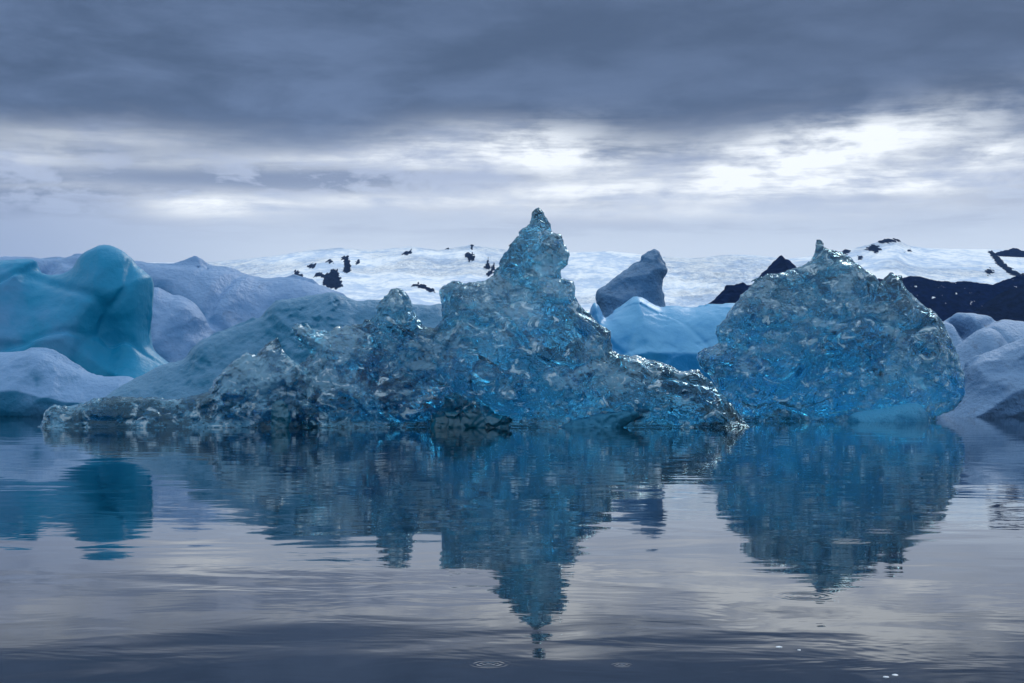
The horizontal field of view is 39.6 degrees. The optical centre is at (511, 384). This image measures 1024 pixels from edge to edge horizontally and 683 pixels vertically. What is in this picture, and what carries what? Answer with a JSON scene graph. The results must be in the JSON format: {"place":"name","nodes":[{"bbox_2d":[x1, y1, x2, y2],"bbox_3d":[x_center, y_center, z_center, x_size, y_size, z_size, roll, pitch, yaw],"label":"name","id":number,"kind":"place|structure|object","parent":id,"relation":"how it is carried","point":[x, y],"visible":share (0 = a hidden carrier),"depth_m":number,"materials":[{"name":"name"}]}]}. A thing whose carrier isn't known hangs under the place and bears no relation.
{"place":"outdoors","nodes":[
{"label":"outdoors","id":0,"kind":"place"},
{"bbox_2d":[0,416,1023,682],"bbox_3d":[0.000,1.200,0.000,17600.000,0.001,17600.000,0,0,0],"label":"water","id":1,"kind":"structure","parent":0,"point":[846,552],"depth_m":10.07,"materials":[{"name":"blue liquid"}]},
{"bbox_2d":[0,348,133,415],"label":"iceberg","id":2,"kind":"object","parent":1,"relation":"on","point":[36,381],"visible":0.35,"depth_m":54.87,"materials":[{"name":"ice"}]},
{"bbox_2d":[0,245,168,377],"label":"blue iceberg","id":3,"kind":"object","parent":1,"relation":"on","point":[91,311],"visible":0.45,"depth_m":98.06,"materials":[{"name":"blue ice"}]},
{"bbox_2d":[0,254,344,332],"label":"snowy iceberg","id":4,"kind":"object","parent":1,"relation":"on","point":[222,298],"visible":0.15,"depth_m":224.63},
{"bbox_2d":[38,338,308,427],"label":"rubbly iceberg","id":5,"kind":"object","parent":1,"relation":"on","point":[267,385],"visible":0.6,"depth_m":40.29,"materials":[{"name":"blue ice"}]},
{"bbox_2d":[151,287,213,361],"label":"shelf iceberg","id":6,"kind":"object","parent":1,"relation":"on","point":[180,328],"visible":0.2,"depth_m":147.08,"materials":[{"name":"white ice"}]},
{"bbox_2d":[70,292,441,406],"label":"ridge iceberg","id":7,"kind":"object","parent":1,"relation":"on","point":[201,366],"visible":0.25,"depth_m":45.74,"materials":[{"name":"ice"}]},
{"bbox_2d":[292,207,754,427],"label":"clear iceberg","id":8,"kind":"object","parent":1,"relation":"on","point":[521,337],"visible":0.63,"depth_m":40.31,"materials":[{"name":"ice"}]},
{"bbox_2d":[595,249,667,317],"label":"tilted iceberg","id":9,"kind":"object","parent":1,"relation":"on","point":[644,276],"visible":0.53,"depth_m":170.26,"materials":[{"name":"blue ice"}]},
{"bbox_2d":[590,296,734,386],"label":"pale iceberg","id":10,"kind":"object","parent":1,"relation":"on","point":[679,338],"visible":0.31,"depth_m":145.62,"materials":[{"name":"ice"}]},
{"bbox_2d":[697,240,964,421],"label":"clear iceberg","id":11,"kind":"object","parent":1,"relation":"on","point":[824,334],"visible":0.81,"depth_m":47.46,"materials":[{"name":"ice"}]},
{"bbox_2d":[955,328,1007,368],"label":"ice hummock","id":12,"kind":"object","parent":1,"relation":"on","point":[981,341],"visible":0.11,"depth_m":71.25,"materials":[{"name":"ice"}]},
{"bbox_2d":[940,338,1023,416],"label":"iceberg","id":13,"kind":"object","parent":1,"relation":"on","point":[994,382],"visible":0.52,"depth_m":54.21,"materials":[{"name":"ice"}]},
{"bbox_2d":[942,313,1023,345],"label":"snow bank","id":14,"kind":"structure","parent":1,"relation":"on","point":[960,327],"depth_m":94.45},
{"bbox_2d":[0,0,1023,262],"label":"sky","id":15,"kind":"structure","parent":0,"point":[153,131],"materials":[{"name":"grey"}]},
{"bbox_2d":[146,238,1023,312],"bbox_3d":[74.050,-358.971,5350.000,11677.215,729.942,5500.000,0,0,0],"label":"glacier","id":16,"kind":"object","parent":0,"point":[421,276],"visible":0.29,"depth_m":6297.60,"materials":[{"name":"white snow"}]},
{"bbox_2d":[708,282,750,303],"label":"mountain","id":17,"kind":"structure","parent":0,"point":[730,293],"depth_m":2772.25,"materials":[{"name":"black stone"}]},
{"bbox_2d":[759,255,795,276],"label":"mountain","id":18,"kind":"structure","parent":0,"point":[780,264],"depth_m":3643.62,"materials":[{"name":"black stone"}]},
{"bbox_2d":[878,273,1023,320],"bbox_3d":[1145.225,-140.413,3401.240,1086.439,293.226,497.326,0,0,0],"label":"mountain","id":19,"kind":"structure","parent":0,"point":[944,300],"depth_m":3319.47,"materials":[{"name":"rock"}]},
{"bbox_2d":[971,286,1023,321],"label":"mountain","id":20,"kind":"structure","parent":0,"point":[1008,305],"depth_m":2943.94,"materials":[{"name":"black stone"}]},
{"bbox_2d":[994,248,1023,256],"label":"mountain","id":21,"kind":"structure","parent":0,"point":[1013,252],"depth_m":6720.29,"materials":[{"name":"stone"}]}
]}

